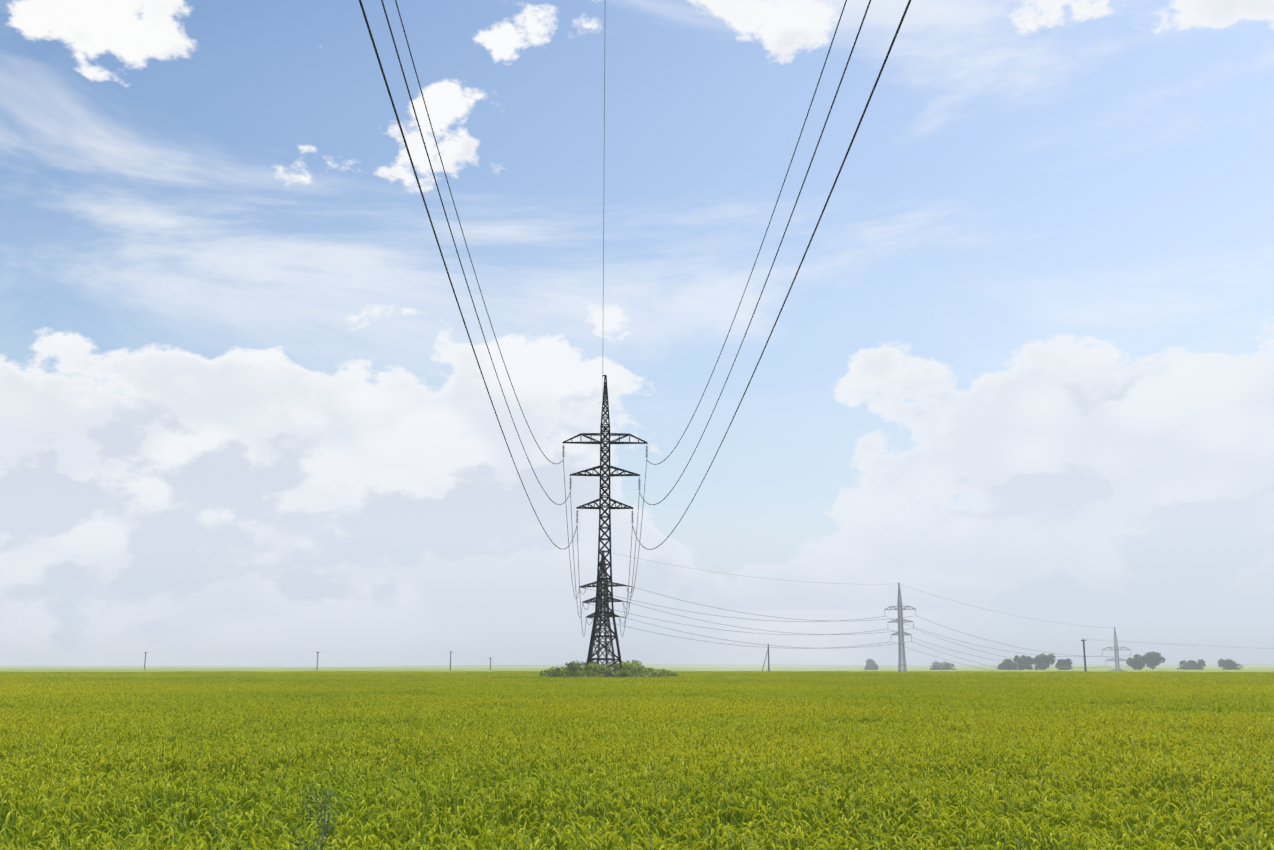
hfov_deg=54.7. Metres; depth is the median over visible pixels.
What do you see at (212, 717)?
crop
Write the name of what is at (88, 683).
crop
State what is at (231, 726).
crop
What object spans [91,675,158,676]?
crop
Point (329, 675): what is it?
crop
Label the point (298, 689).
crop
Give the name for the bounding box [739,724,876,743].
crop
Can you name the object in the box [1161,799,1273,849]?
crop
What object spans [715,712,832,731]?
crop
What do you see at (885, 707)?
crop
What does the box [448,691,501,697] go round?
crop
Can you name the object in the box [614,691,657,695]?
crop
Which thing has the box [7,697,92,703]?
crop
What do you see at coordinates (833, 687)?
crop
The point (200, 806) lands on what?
crop
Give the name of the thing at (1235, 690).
crop
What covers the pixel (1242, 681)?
crop
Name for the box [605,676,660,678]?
crop
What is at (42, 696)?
crop
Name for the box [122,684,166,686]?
crop
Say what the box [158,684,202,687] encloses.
crop
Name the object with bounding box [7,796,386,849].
crop
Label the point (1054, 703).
crop
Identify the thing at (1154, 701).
crop
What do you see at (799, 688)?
crop
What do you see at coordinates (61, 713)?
crop
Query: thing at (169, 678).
crop
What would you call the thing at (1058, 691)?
crop
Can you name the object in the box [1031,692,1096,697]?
crop
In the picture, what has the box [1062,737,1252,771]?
crop
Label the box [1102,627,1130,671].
pylon
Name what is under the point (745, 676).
crop
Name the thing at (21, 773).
crop
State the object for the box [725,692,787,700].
crop
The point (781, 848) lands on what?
crop
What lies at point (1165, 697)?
crop
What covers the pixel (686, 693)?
crop
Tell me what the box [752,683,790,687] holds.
crop
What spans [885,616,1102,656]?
conductor
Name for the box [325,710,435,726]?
crop
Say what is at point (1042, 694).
crop
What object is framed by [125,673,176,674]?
crop
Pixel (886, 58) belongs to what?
conductor
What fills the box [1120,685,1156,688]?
crop
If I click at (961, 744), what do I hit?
crop
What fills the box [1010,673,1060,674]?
crop
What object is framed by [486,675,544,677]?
crop
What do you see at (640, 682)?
crop
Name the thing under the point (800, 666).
rising ground
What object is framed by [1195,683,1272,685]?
crop
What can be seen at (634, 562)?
conductor
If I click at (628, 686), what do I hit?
crop
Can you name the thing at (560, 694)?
crop
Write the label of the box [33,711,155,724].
crop
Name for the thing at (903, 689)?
crop
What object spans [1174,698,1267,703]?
crop
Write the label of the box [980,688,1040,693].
crop
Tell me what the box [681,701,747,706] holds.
crop
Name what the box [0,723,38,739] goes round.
crop
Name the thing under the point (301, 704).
crop
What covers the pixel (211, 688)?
crop
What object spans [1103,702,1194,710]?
crop
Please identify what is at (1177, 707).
crop
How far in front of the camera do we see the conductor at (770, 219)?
36.59 m
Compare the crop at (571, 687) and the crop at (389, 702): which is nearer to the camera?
the crop at (389, 702)
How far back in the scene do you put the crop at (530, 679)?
101.99 m
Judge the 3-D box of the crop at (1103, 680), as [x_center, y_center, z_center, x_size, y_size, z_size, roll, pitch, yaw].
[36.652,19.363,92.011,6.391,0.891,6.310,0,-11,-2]
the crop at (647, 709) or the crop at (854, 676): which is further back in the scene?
the crop at (854, 676)
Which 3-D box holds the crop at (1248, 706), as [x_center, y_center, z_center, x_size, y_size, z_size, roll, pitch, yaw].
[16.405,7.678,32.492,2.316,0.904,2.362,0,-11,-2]
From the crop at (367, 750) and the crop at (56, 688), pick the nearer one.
the crop at (367, 750)
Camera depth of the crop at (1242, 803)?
10.68 m
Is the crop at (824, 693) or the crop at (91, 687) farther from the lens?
the crop at (91, 687)
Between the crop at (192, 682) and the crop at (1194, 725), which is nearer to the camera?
the crop at (1194, 725)
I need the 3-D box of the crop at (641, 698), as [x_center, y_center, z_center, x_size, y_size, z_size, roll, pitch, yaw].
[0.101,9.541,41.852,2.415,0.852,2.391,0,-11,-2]
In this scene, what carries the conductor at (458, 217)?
attached to the pylon at (602, 476)
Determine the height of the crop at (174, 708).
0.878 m
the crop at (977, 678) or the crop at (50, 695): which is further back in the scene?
the crop at (977, 678)
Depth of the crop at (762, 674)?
161.21 m
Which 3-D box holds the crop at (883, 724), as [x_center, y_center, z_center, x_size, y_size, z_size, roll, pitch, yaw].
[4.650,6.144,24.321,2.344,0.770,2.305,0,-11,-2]
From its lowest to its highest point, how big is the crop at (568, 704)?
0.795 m
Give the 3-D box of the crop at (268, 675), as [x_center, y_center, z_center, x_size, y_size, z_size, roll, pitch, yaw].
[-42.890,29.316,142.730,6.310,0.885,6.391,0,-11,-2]
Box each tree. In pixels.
[864,659,878,669]
[929,661,956,669]
[997,659,1018,669]
[1013,655,1035,669]
[1034,653,1055,669]
[1055,658,1072,669]
[1126,654,1149,669]
[1142,651,1165,669]
[1177,659,1205,669]
[1217,658,1242,669]
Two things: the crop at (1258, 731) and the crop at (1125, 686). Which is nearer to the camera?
the crop at (1258, 731)
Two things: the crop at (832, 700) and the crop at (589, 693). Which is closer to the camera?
the crop at (832, 700)
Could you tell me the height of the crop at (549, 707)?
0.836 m
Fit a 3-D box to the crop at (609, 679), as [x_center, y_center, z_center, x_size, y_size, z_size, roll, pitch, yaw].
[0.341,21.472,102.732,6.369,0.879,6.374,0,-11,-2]
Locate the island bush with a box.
[539,659,678,677]
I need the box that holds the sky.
[0,0,1273,666]
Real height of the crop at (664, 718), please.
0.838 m
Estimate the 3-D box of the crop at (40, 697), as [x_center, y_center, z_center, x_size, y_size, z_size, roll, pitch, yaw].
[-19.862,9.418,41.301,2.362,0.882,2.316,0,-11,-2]
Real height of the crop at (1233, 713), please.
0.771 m
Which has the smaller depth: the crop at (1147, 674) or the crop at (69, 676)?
the crop at (69, 676)
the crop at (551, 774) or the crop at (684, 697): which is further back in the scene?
the crop at (684, 697)
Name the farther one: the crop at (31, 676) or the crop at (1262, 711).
the crop at (31, 676)
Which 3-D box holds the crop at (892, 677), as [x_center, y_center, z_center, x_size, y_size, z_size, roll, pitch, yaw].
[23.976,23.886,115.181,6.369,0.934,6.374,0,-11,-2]
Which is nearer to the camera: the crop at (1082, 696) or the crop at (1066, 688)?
the crop at (1082, 696)
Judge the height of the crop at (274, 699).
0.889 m
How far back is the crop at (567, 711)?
29.95 m
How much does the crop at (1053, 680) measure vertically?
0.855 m
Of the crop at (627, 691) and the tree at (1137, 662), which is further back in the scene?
the tree at (1137, 662)
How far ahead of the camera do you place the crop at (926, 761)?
14.13 m
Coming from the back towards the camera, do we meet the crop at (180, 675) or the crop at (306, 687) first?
the crop at (180, 675)
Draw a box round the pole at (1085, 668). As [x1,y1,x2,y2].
[1081,638,1086,670]
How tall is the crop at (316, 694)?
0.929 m
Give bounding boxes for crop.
[0,677,55,679]
[0,681,110,685]
[0,703,83,713]
[0,715,115,741]
[0,719,70,734]
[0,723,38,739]
[0,724,148,745]
[0,729,115,757]
[0,732,49,767]
[0,732,200,780]
[0,741,149,789]
[0,754,261,846]
[0,760,70,841]
[0,761,200,849]
[0,795,117,849]
[0,814,346,849]
[1,675,54,676]
[1,680,82,684]
[1,709,97,719]
[3,676,91,679]
[5,691,66,695]
[6,693,76,698]
[6,693,81,700]
[7,678,102,680]
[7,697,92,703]
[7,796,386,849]
[11,679,125,682]
[12,699,108,710]
[19,688,85,694]
[24,704,129,716]
[30,681,149,685]
[30,683,174,688]
[30,684,74,687]
[33,693,95,696]
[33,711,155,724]
[39,675,95,676]
[39,686,96,690]
[39,688,104,692]
[42,717,187,736]
[43,695,105,699]
[45,674,110,675]
[45,676,114,678]
[47,733,233,757]
[50,697,134,706]
[52,692,108,695]
[56,685,102,687]
[61,686,112,689]
[64,679,153,681]
[65,694,123,698]
[74,676,148,679]
[75,689,130,694]
[75,740,312,796]
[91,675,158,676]
[91,712,221,733]
[106,707,209,717]
[109,675,170,676]
[109,722,265,754]
[114,680,191,682]
[115,678,187,680]
[115,698,205,706]
[120,689,184,693]
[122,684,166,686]
[123,771,422,849]
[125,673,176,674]
[125,676,191,677]
[127,696,186,700]
[128,682,228,685]
[131,679,222,681]
[131,711,246,725]
[134,691,192,697]
[136,701,236,712]
[137,683,180,686]
[138,676,222,679]
[140,687,195,692]
[143,685,193,689]
[144,676,208,677]
[144,696,221,703]
[147,674,209,675]
[148,693,219,698]
[151,717,299,745]
[152,737,339,777]
[154,690,201,694]
[158,680,255,683]
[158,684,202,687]
[164,678,242,680]
[165,698,252,713]
[166,690,219,693]
[168,691,236,696]
[170,695,242,700]
[180,684,218,688]
[185,682,305,685]
[187,686,233,689]
[190,679,285,683]
[198,674,253,675]
[198,724,364,760]
[204,716,320,729]
[204,757,444,835]
[208,695,293,704]
[209,694,277,699]
[216,702,311,712]
[220,681,333,684]
[220,710,346,724]
[221,693,291,697]
[232,678,313,680]
[239,700,328,708]
[239,724,384,745]
[240,685,286,689]
[241,674,296,676]
[248,692,295,696]
[254,690,313,695]
[263,682,303,684]
[264,684,304,687]
[265,677,333,679]
[267,749,463,825]
[270,689,321,694]
[271,687,320,689]
[275,675,334,676]
[275,718,404,735]
[279,673,326,674]
[279,685,329,688]
[279,691,339,697]
[279,818,675,849]
[283,687,333,691]
[290,678,379,682]
[292,682,403,685]
[293,683,327,685]
[298,704,387,714]
[300,717,416,732]
[301,674,357,675]
[304,676,367,678]
[306,736,482,781]
[317,701,396,710]
[319,689,369,693]
[320,693,384,699]
[324,677,401,679]
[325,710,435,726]
[326,793,670,849]
[329,688,379,691]
[329,697,411,706]
[335,691,398,696]
[340,684,379,688]
[341,725,497,760]
[346,674,399,676]
[348,686,392,690]
[357,689,411,694]
[370,681,402,684]
[376,765,653,849]
[385,675,436,677]
[399,678,468,679]
[404,682,438,686]
[407,689,461,694]
[417,752,648,843]
[432,684,463,686]
[447,739,635,798]
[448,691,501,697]
[457,704,537,711]
[458,677,533,680]
[463,703,538,709]
[468,733,631,776]
[469,674,511,674]
[472,697,546,708]
[479,676,543,678]
[480,695,548,705]
[483,727,628,753]
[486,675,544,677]
[489,721,623,746]
[491,674,548,677]
[491,696,550,700]
[494,684,531,687]
[497,692,555,699]
[499,683,535,687]
[502,682,607,685]
[502,690,558,697]
[506,718,624,741]
[514,680,604,683]
[514,690,561,693]
[514,713,621,729]
[518,680,605,683]
[519,708,618,725]
[522,687,564,691]
[523,679,605,682]
[526,687,565,690]
[528,678,605,681]
[529,685,567,688]
[530,706,616,715]
[530,711,615,720]
[536,683,569,686]
[537,702,613,710]
[538,682,572,685]
[539,705,611,713]
[541,677,603,678]
[542,676,604,678]
[543,700,612,707]
[547,698,614,704]
[549,694,612,701]
[550,697,611,703]
[556,691,610,698]
[560,688,608,693]
[562,691,609,694]
[566,686,608,690]
[568,684,607,688]
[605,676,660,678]
[605,677,670,679]
[605,677,677,681]
[606,678,682,682]
[606,682,696,684]
[607,679,686,682]
[607,681,685,683]
[607,683,641,685]
[607,687,651,689]
[608,683,643,687]
[608,688,652,692]
[608,688,657,694]
[609,689,665,696]
[610,695,670,701]
[612,694,667,699]
[612,696,669,702]
[612,698,677,704]
[612,700,681,707]
[612,700,692,711]
[612,703,683,708]
[613,703,701,715]
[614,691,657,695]
[614,705,704,720]
[616,710,714,726]
[617,717,723,730]
[617,724,765,755]
[619,722,750,748]
[620,720,734,736]
[624,742,808,802]
[625,736,791,778]
[625,770,908,849]
[630,753,853,842]
[639,682,671,684]
[641,802,974,849]
[644,684,685,688]
[650,686,695,690]
[658,690,709,694]
[659,675,714,677]
[660,689,715,696]
[662,676,717,677]
[664,694,717,698]
[667,695,724,699]
[668,695,728,701]
[671,697,735,702]
[672,682,704,684]
[673,677,732,679]
[674,697,742,704]
[681,677,758,681]
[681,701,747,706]
[689,685,730,689]
[693,836,990,849]
[694,686,734,690]
[704,674,746,675]
[708,710,806,724]
[712,690,761,695]
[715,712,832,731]
[716,675,774,676]
[724,716,851,738]
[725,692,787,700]
[727,676,789,677]
[734,686,774,689]
[738,697,811,705]
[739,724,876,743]
[740,674,785,675]
[740,682,774,684]
[742,677,808,679]
[743,688,794,692]
[747,700,815,705]
[749,730,899,757]
[751,689,797,693]
[751,698,835,708]
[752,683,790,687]
[757,689,810,694]
[762,730,948,782]
[768,675,818,676]
[773,672,810,672]
[773,686,817,689]
[777,702,863,715]
[782,680,867,683]
[784,706,884,718]
[791,681,885,683]
[791,743,991,802]
[797,708,907,725]
[804,698,869,706]
[807,674,858,675]
[809,677,877,679]
[811,696,892,706]
[812,686,857,689]
[813,690,868,695]
[815,758,1061,831]
[818,687,864,691]
[821,715,935,735]
[822,683,861,686]
[824,675,886,676]
[827,687,874,691]
[829,692,895,698]
[830,673,877,674]
[830,700,904,709]
[833,678,913,682]
[835,720,962,735]
[843,688,890,692]
[844,705,921,711]
[850,680,930,683]
[851,689,910,693]
[853,683,890,685]
[853,694,919,701]
[855,685,896,689]
[855,705,948,715]
[857,676,927,679]
[858,770,1163,849]
[864,696,939,703]
[865,691,918,695]
[868,674,928,676]
[879,729,1039,763]
[881,687,930,691]
[884,673,933,675]
[895,793,1273,849]
[902,681,1018,685]
[912,711,1040,734]
[917,728,1096,780]
[920,674,980,676]
[935,677,1010,679]
[941,717,1075,741]
[942,738,1175,794]
[964,722,1125,743]
[968,681,1081,684]
[978,678,1069,680]
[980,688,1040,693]
[980,816,1273,849]
[982,682,1016,685]
[982,692,1040,697]
[983,676,1058,678]
[984,700,1084,712]
[987,687,1026,690]
[988,711,1087,723]
[989,696,1073,703]
[992,685,1029,687]
[999,684,1048,688]
[999,751,1269,822]
[1000,679,1101,681]
[1001,677,1085,679]
[1003,726,1189,756]
[1006,674,1064,676]
[1007,713,1136,730]
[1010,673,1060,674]
[1013,687,1065,691]
[1013,693,1080,699]
[1014,684,1060,687]
[1016,692,1073,696]
[1016,700,1089,705]
[1023,708,1098,715]
[1024,678,1100,680]
[1028,676,1095,678]
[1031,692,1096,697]
[1033,689,1082,692]
[1034,673,1080,673]
[1034,707,1153,719]
[1042,701,1124,710]
[1043,687,1091,690]
[1044,719,1191,744]
[1049,690,1101,693]
[1051,694,1109,698]
[1057,693,1136,705]
[1059,681,1174,684]
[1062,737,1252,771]
[1065,774,1273,849]
[1072,674,1123,675]
[1072,709,1182,722]
[1079,677,1145,679]
[1082,701,1158,706]
[1085,679,1173,681]
[1088,676,1159,677]
[1088,726,1240,746]
[1089,681,1222,685]
[1092,695,1171,702]
[1092,707,1189,714]
[1095,687,1155,693]
[1102,691,1176,697]
[1103,674,1168,675]
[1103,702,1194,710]
[1103,709,1245,730]
[1104,746,1273,799]
[1105,688,1154,691]
[1107,679,1219,683]
[1108,684,1149,687]
[1113,678,1181,680]
[1118,675,1187,677]
[1118,676,1187,678]
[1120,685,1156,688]
[1125,673,1175,674]
[1126,695,1198,700]
[1130,709,1224,718]
[1131,684,1184,689]
[1131,698,1192,705]
[1132,677,1209,679]
[1133,700,1232,712]
[1134,683,1271,687]
[1135,729,1273,754]
[1140,688,1203,693]
[1141,715,1273,736]
[1153,675,1220,676]
[1156,686,1202,690]
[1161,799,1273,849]
[1162,678,1253,680]
[1173,710,1271,723]
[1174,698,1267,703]
[1174,707,1271,715]
[1180,702,1255,710]
[1180,756,1273,836]
[1187,689,1253,691]
[1187,738,1273,766]
[1189,693,1258,701]
[1191,692,1251,696]
[1193,720,1273,744]
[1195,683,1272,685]
[1196,677,1269,679]
[1201,709,1273,717]
[1203,680,1273,684]
[1203,711,1273,726]
[1206,699,1273,713]
[1208,679,1269,680]
[1208,689,1271,694]
[1211,698,1272,706]
[1214,688,1272,692]
[1227,677,1273,679]
[1233,683,1273,686]
[1248,707,1273,713]
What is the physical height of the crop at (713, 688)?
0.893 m
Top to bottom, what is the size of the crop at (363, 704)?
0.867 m
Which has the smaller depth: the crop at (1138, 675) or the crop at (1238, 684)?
the crop at (1238, 684)
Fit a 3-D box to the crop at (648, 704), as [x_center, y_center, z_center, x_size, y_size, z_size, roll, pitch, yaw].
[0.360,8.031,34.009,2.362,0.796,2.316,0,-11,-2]
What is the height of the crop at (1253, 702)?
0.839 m
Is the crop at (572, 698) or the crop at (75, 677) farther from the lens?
the crop at (75, 677)
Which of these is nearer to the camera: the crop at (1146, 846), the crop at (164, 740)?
the crop at (1146, 846)
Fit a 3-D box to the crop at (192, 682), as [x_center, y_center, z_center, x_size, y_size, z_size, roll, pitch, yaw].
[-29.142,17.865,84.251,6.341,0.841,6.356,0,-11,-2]
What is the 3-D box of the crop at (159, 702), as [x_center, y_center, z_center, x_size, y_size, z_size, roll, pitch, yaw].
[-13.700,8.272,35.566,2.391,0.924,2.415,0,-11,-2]
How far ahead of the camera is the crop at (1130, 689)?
54.20 m
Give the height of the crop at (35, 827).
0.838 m
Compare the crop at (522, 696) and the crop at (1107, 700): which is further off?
the crop at (522, 696)
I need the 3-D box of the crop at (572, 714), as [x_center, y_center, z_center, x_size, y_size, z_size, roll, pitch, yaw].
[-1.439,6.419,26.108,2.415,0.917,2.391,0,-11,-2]
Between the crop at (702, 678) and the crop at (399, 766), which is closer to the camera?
the crop at (399, 766)
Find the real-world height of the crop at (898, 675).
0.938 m
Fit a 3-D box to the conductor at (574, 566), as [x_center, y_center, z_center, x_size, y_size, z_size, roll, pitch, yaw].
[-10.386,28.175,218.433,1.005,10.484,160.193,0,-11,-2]
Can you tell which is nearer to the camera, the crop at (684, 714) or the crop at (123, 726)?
the crop at (123, 726)
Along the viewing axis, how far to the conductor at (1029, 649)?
402.72 m
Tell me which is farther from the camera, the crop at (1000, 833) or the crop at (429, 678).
the crop at (429, 678)
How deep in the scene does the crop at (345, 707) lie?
31.91 m
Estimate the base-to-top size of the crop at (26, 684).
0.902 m
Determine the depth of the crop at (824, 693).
47.97 m
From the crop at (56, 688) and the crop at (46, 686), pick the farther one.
the crop at (46, 686)
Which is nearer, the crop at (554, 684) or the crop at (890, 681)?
the crop at (554, 684)
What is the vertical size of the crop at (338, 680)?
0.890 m
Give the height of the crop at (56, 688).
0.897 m
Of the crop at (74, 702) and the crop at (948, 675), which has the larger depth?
the crop at (948, 675)
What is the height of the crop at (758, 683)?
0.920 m
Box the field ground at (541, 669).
[0,668,1273,847]
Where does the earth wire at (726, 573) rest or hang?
attached to the pylon at (602, 608)
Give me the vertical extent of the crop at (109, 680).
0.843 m
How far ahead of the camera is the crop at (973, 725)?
22.19 m
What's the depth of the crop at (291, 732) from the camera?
20.28 m
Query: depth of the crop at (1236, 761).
14.66 m
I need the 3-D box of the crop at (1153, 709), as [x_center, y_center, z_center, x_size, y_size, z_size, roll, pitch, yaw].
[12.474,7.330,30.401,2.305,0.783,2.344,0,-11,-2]
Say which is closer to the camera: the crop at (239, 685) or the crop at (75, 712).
the crop at (75, 712)
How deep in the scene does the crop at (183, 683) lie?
78.67 m
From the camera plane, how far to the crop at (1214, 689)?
54.55 m
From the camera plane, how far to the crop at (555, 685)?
69.21 m
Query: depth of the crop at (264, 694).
45.33 m
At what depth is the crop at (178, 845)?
7.28 m
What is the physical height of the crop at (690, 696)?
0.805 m
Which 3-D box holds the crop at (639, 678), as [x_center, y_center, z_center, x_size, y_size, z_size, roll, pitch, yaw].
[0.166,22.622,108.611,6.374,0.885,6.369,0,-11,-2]
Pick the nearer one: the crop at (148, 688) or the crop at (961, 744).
the crop at (961, 744)
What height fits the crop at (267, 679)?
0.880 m
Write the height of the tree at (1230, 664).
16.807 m
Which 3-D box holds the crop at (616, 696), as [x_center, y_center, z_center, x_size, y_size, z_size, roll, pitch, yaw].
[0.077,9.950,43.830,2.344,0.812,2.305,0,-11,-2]
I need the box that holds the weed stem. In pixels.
[290,784,349,849]
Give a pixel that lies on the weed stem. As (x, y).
(324, 828)
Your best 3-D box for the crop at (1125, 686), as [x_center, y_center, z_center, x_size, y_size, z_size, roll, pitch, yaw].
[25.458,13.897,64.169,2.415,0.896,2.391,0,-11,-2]
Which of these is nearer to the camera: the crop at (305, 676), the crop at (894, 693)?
the crop at (894, 693)
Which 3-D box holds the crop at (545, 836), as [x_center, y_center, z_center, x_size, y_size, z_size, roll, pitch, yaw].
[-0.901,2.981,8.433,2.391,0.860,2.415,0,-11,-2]
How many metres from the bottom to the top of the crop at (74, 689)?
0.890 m
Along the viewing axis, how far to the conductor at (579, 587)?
167.05 m
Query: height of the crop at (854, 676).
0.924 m
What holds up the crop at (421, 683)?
on the field ground at (541, 669)
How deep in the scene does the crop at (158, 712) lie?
29.80 m
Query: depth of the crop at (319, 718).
25.78 m
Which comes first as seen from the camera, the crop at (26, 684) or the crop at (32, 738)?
the crop at (32, 738)
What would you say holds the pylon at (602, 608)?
on the field ground at (541, 669)
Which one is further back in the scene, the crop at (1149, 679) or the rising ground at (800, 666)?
the rising ground at (800, 666)
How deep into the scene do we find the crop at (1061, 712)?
28.41 m
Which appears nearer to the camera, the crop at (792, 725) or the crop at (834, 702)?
the crop at (792, 725)
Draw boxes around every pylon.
[562,375,647,669]
[580,551,632,666]
[884,583,915,671]
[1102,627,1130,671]
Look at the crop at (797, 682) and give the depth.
85.23 m
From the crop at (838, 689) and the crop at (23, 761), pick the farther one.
the crop at (838, 689)
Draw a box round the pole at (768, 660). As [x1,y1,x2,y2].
[762,644,769,670]
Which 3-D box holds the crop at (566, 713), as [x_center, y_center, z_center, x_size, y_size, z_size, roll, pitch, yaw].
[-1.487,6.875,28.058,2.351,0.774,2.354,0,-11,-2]
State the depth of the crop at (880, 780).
12.53 m
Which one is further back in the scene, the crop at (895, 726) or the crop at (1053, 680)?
the crop at (1053, 680)
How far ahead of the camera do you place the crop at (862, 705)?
34.26 m
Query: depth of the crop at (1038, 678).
109.29 m
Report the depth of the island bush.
134.44 m
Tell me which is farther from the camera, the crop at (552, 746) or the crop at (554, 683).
the crop at (554, 683)
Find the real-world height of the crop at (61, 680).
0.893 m
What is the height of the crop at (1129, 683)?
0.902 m
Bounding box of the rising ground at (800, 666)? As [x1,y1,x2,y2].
[0,664,1273,667]
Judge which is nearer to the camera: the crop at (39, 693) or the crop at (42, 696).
the crop at (42, 696)
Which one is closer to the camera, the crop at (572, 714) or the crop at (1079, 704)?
the crop at (572, 714)
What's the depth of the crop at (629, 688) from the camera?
57.58 m
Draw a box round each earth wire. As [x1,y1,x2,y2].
[602,57,604,377]
[604,551,837,583]
[915,589,1104,627]
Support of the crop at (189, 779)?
on the field ground at (541, 669)
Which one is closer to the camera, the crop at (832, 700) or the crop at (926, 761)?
the crop at (926, 761)
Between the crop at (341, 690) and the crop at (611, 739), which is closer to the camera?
the crop at (611, 739)
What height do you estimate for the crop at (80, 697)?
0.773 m
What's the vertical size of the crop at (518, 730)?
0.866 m
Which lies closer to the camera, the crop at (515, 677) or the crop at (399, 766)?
the crop at (399, 766)
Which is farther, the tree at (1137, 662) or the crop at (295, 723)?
the tree at (1137, 662)
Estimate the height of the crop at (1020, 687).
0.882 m
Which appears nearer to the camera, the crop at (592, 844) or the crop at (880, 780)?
the crop at (592, 844)
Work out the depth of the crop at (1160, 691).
50.28 m
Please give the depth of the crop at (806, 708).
30.24 m
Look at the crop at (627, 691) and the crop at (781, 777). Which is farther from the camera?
the crop at (627, 691)
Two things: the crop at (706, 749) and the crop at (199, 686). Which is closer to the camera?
the crop at (706, 749)
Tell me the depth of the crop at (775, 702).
36.24 m
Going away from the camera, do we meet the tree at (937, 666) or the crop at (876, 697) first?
the crop at (876, 697)
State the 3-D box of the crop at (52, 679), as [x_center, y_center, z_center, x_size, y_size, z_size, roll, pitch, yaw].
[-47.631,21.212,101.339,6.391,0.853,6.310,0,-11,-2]
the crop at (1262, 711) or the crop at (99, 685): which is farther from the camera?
the crop at (99, 685)
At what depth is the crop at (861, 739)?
18.48 m
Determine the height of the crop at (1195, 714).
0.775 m
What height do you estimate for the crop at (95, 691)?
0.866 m
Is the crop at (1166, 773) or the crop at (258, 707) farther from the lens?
the crop at (258, 707)
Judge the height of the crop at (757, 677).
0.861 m
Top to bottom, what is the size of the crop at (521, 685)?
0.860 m
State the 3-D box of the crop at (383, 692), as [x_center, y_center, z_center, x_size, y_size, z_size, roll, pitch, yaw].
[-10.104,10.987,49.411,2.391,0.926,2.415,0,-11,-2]
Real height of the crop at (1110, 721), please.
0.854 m
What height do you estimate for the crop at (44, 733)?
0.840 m
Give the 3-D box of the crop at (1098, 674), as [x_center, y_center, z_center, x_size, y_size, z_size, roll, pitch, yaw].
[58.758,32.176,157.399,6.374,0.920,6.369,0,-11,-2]
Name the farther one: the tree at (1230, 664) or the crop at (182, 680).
the tree at (1230, 664)
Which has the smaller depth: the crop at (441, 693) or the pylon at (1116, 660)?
the crop at (441, 693)
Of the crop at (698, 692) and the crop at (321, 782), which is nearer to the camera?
the crop at (321, 782)
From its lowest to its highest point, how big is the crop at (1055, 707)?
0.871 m
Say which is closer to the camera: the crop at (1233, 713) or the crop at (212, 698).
the crop at (1233, 713)
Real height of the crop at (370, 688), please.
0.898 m
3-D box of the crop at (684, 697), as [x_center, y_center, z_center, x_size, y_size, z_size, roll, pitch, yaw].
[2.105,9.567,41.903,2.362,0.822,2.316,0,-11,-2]
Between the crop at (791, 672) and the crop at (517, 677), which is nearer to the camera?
the crop at (517, 677)
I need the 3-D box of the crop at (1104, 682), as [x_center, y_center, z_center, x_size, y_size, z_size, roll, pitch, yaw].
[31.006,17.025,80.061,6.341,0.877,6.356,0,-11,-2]
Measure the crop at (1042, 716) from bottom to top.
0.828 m
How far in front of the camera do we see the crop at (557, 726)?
22.16 m
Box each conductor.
[359,0,576,548]
[381,0,570,504]
[395,0,563,463]
[563,460,578,598]
[570,493,582,617]
[577,528,585,636]
[586,588,884,621]
[592,604,884,634]
[593,618,890,648]
[619,527,632,636]
[623,493,639,616]
[627,460,646,597]
[628,618,911,647]
[632,0,910,549]
[632,603,913,634]
[634,587,911,620]
[639,0,870,504]
[647,0,846,464]
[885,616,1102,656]
[889,629,1104,667]
[893,642,991,670]
[914,642,1010,670]
[916,629,1128,667]
[917,616,1130,656]
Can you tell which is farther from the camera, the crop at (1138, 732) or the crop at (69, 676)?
the crop at (69, 676)
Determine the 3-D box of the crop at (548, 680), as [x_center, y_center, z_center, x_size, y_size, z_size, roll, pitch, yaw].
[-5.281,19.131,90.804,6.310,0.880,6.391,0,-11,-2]
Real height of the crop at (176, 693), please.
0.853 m
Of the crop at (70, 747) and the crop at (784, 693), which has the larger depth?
the crop at (784, 693)
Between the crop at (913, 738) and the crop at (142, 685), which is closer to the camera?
the crop at (913, 738)
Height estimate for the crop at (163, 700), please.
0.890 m
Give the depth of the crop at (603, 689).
59.05 m
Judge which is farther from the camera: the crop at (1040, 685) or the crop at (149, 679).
the crop at (149, 679)
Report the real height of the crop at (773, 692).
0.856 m
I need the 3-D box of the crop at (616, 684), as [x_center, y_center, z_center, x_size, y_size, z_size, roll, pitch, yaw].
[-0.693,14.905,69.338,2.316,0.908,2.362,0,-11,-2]
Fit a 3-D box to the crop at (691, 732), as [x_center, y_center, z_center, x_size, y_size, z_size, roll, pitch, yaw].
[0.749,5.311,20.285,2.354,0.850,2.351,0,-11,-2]
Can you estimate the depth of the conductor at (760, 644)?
322.42 m
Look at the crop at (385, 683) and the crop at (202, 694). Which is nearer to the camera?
the crop at (202, 694)
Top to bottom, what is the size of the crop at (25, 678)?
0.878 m
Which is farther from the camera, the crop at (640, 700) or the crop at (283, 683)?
the crop at (283, 683)
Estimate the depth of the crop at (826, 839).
8.60 m
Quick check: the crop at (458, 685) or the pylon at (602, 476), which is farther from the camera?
the pylon at (602, 476)
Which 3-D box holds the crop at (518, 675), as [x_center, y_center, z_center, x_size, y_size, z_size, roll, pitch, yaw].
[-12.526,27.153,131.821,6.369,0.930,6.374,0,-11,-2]
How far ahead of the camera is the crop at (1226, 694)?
46.47 m

